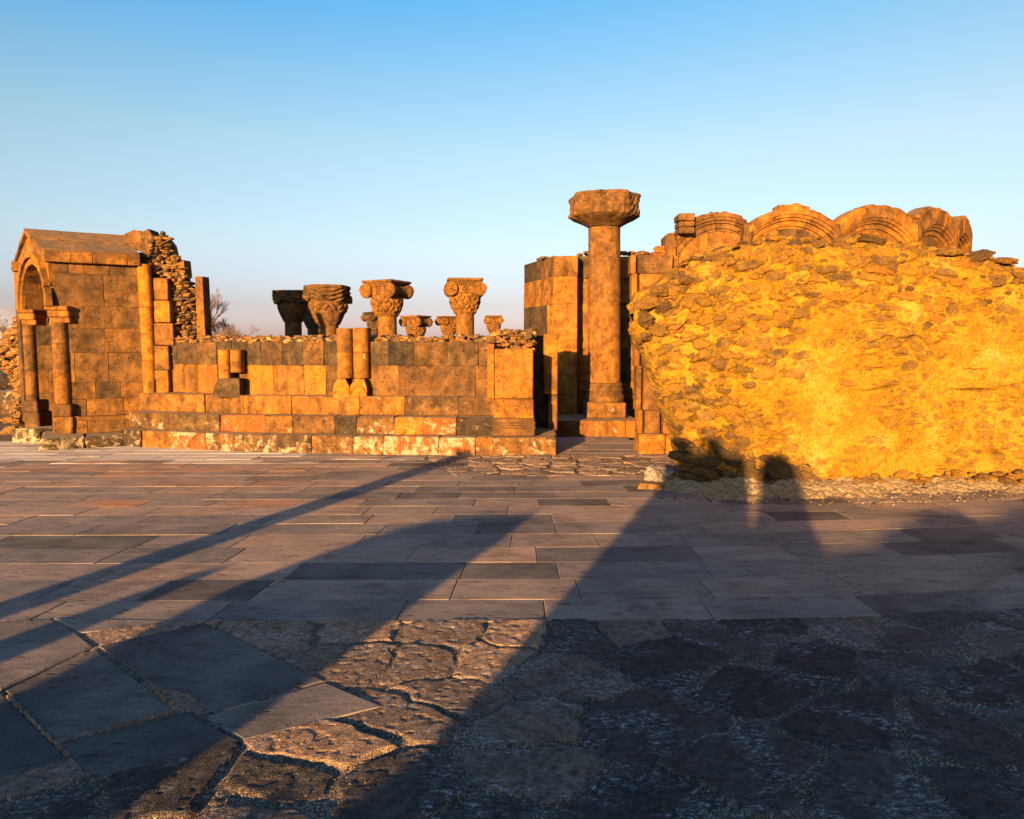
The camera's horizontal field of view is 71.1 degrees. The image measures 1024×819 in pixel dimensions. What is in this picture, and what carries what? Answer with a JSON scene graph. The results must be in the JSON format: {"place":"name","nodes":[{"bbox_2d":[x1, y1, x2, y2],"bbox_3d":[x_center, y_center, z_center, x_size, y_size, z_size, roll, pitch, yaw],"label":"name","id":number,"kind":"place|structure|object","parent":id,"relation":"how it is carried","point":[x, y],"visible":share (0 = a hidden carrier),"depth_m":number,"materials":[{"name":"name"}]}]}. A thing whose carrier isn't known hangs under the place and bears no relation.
{"place":"outdoors","nodes":[
{"label":"outdoors","id":0,"kind":"place"},
{"bbox_2d":[0,390,14,419],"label":"wall","id":1,"kind":"structure","parent":0,"point":[6,396],"depth_m":16.83,"materials":[{"name":"beige stone"}]},
{"bbox_2d":[0,306,15,343],"bbox_3d":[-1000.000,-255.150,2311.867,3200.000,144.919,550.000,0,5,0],"label":"hills","id":2,"kind":"structure","parent":0,"point":[8,313],"depth_m":2200.93,"materials":[{"name":"white"}]},
{"bbox_2d":[272,290,307,336],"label":"ruined column","id":3,"kind":"structure","parent":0,"point":[292,308],"depth_m":16.98,"materials":[{"name":"stone"}]},
{"bbox_2d":[303,311,317,336],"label":"ruined column","id":4,"kind":"structure","parent":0,"point":[310,325],"depth_m":19.68,"materials":[{"name":"stone"}]},
{"bbox_2d":[0,352,634,440],"bbox_3d":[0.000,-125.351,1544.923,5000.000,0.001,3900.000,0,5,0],"label":"ground","id":5,"kind":"structure","parent":0,"point":[5,437],"depth_m":15.32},
{"bbox_2d":[0,314,10,342],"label":"bare tree","id":6,"kind":"object","parent":5,"relation":"on","point":[3,330],"visible":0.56,"depth_m":60.31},
{"bbox_2d":[0,370,13,389],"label":"brush","id":7,"kind":"object","parent":5,"relation":"on","point":[6,387],"visible":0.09,"depth_m":20.18,"materials":[{"name":"plant"}]},
{"bbox_2d":[0,316,24,434],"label":"rubble stub","id":8,"kind":"object","parent":5,"relation":"on","point":[9,361],"visible":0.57,"depth_m":14.63,"materials":[{"name":"stone"}]},
{"bbox_2d":[210,288,230,330],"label":"bare tree","id":9,"kind":"object","parent":5,"relation":"on","point":[216,303],"visible":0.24,"depth_m":51.48,"materials":[{"name":"plant"}]},
{"bbox_2d":[211,318,234,335],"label":"bare tree","id":10,"kind":"object","parent":5,"relation":"on","point":[220,325],"visible":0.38,"depth_m":53.29,"materials":[{"name":"plant"}]},
{"bbox_2d":[214,324,260,335],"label":"bare tree","id":11,"kind":"object","parent":5,"relation":"on","point":[229,332],"visible":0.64,"depth_m":48.66,"materials":[{"name":"plant"}]},
{"bbox_2d":[302,284,352,335],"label":"ruined column","id":12,"kind":"structure","parent":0,"point":[327,306],"depth_m":16.14,"materials":[{"name":"stone"}]},
{"bbox_2d":[360,312,377,335],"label":"ruined column","id":13,"kind":"structure","parent":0,"point":[370,319],"depth_m":23.62,"materials":[{"name":"stone"}]},
{"bbox_2d":[359,279,414,335],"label":"ruined column","id":14,"kind":"structure","parent":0,"point":[387,296],"depth_m":16.42,"materials":[{"name":"stone"}]},
{"bbox_2d":[398,315,432,336],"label":"ruined column","id":15,"kind":"structure","parent":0,"point":[416,325],"depth_m":24.60,"materials":[{"name":"stone"}]},
{"bbox_2d":[435,316,455,334],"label":"ruined column","id":16,"kind":"structure","parent":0,"point":[447,324],"depth_m":25.11,"materials":[{"name":"stone"}]},
{"bbox_2d":[443,278,486,335],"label":"ruined column","id":17,"kind":"structure","parent":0,"point":[464,295],"depth_m":16.15,"materials":[{"name":"stone"}]},
{"bbox_2d":[483,315,503,335],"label":"ruined column","id":18,"kind":"structure","parent":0,"point":[493,323],"depth_m":25.59,"materials":[{"name":"stone"}]},
{"bbox_2d":[0,435,1023,783],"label":"slab paving","id":19,"kind":"structure","parent":0,"point":[98,537],"depth_m":5.43,"materials":[{"name":"grey stone"}]},
{"bbox_2d":[11,228,158,450],"bbox_3d":[-7.781,-1.332,13.018,3.349,3.798,2.231,4,6,42],"label":"porch","id":20,"kind":"object","parent":19,"relation":"on","point":[78,333],"visible":0.98,"depth_m":12.42,"materials":[{"name":"brown stone"}]},
{"bbox_2d":[121,328,555,455],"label":"ruined wall","id":21,"kind":"structure","parent":19,"relation":"on","point":[353,391],"depth_m":11.68,"materials":[{"name":"stone"}]},
{"bbox_2d":[137,231,211,392],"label":"ruined wall","id":22,"kind":"structure","parent":21,"relation":"on","point":[174,304],"depth_m":12.73,"materials":[{"name":"stone"}]},
{"bbox_2d":[487,344,535,435],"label":"gate pier","id":23,"kind":"structure","parent":21,"relation":"on","point":[510,379],"depth_m":11.04,"materials":[{"name":"stone"}]},
{"bbox_2d":[514,333,557,437],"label":"facing slab","id":24,"kind":"structure","parent":21,"relation":"on","point":[545,370],"depth_m":12.00,"materials":[{"name":"stone"}]},
{"bbox_2d":[4,490,1023,812],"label":"pebbles","id":25,"kind":"object","parent":19,"relation":"on","point":[722,622],"visible":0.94,"depth_m":4.21,"materials":[{"name":"stone"}]},
{"bbox_2d":[524,256,579,414],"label":"pier","id":26,"kind":"structure","parent":19,"relation":"on","point":[551,294],"depth_m":14.69,"materials":[{"name":"stone"}]},
{"bbox_2d":[427,454,678,475],"bbox_3d":[0.800,0.791,10.093,4.800,0.068,1.888,0,5,0],"label":"rough stone strip","id":27,"kind":"object","parent":19,"relation":"on","point":[508,465],"visible":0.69,"depth_m":10.08,"materials":[{"name":"stone"}]},
{"bbox_2d":[557,189,640,437],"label":"tall column","id":28,"kind":"structure","parent":19,"relation":"on","point":[603,216],"depth_m":13.78,"materials":[{"name":"stone"}]},
{"bbox_2d":[576,251,650,417],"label":"wall","id":29,"kind":"structure","parent":19,"relation":"on","point":[627,374],"depth_m":15.05,"materials":[{"name":"stone"}]},
{"bbox_2d":[637,480,663,489],"bbox_3d":[1.622,0.881,8.380,0.300,0.070,0.200,1,5,11],"label":"broken stone","id":30,"kind":"object","parent":19,"relation":"on","point":[644,484],"visible":1,"depth_m":8.30,"materials":[{"name":"brown stone"}]},
{"bbox_2d":[628,233,678,453],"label":"gate pier","id":31,"kind":"structure","parent":19,"relation":"on","point":[652,435],"depth_m":11.21,"materials":[{"name":"stone"}]},
{"bbox_2d":[644,465,674,481],"bbox_3d":[1.751,0.801,8.648,0.387,0.253,0.308,-2,5,-25],"label":"rock","id":32,"kind":"object","parent":19,"relation":"on","point":[657,473],"visible":0.71,"depth_m":8.54,"materials":[{"name":"grey stone"}]},
{"bbox_2d":[627,233,1023,484],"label":"rubble stone wall","id":33,"kind":"structure","parent":19,"relation":"on","point":[775,358],"depth_m":8.42,"materials":[{"name":"stone"}]},
{"bbox_2d":[674,203,972,262],"bbox_3d":[5.935,-1.511,12.781,6.902,4.117,1.779,-1,5,-16],"label":"blind arcade","id":34,"kind":"object","parent":33,"relation":"on","point":[930,226],"visible":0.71,"depth_m":11.74},
{"bbox_2d":[659,472,1023,501],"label":"mortar debris","id":35,"kind":"object","parent":19,"relation":"on","point":[741,489],"visible":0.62,"depth_m":8.14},
{"bbox_2d":[0,608,1023,818],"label":"rough stone paving","id":36,"kind":"structure","parent":0,"point":[889,776],"depth_m":3.04,"materials":[{"name":"grey stone"}]},
{"bbox_2d":[0,0,1023,337],"label":"sky","id":37,"kind":"structure","parent":0,"point":[278,144],"materials":[{"name":"blue"}]},
{"bbox_2d":[363,456,954,611],"bbox_3d":[-1.500,0.905,8.603,25.000,0.001,8.400,0,5,0],"label":"paving bed","id":38,"kind":"object","parent":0,"point":[575,469],"visible":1,"depth_m":9.80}
]}

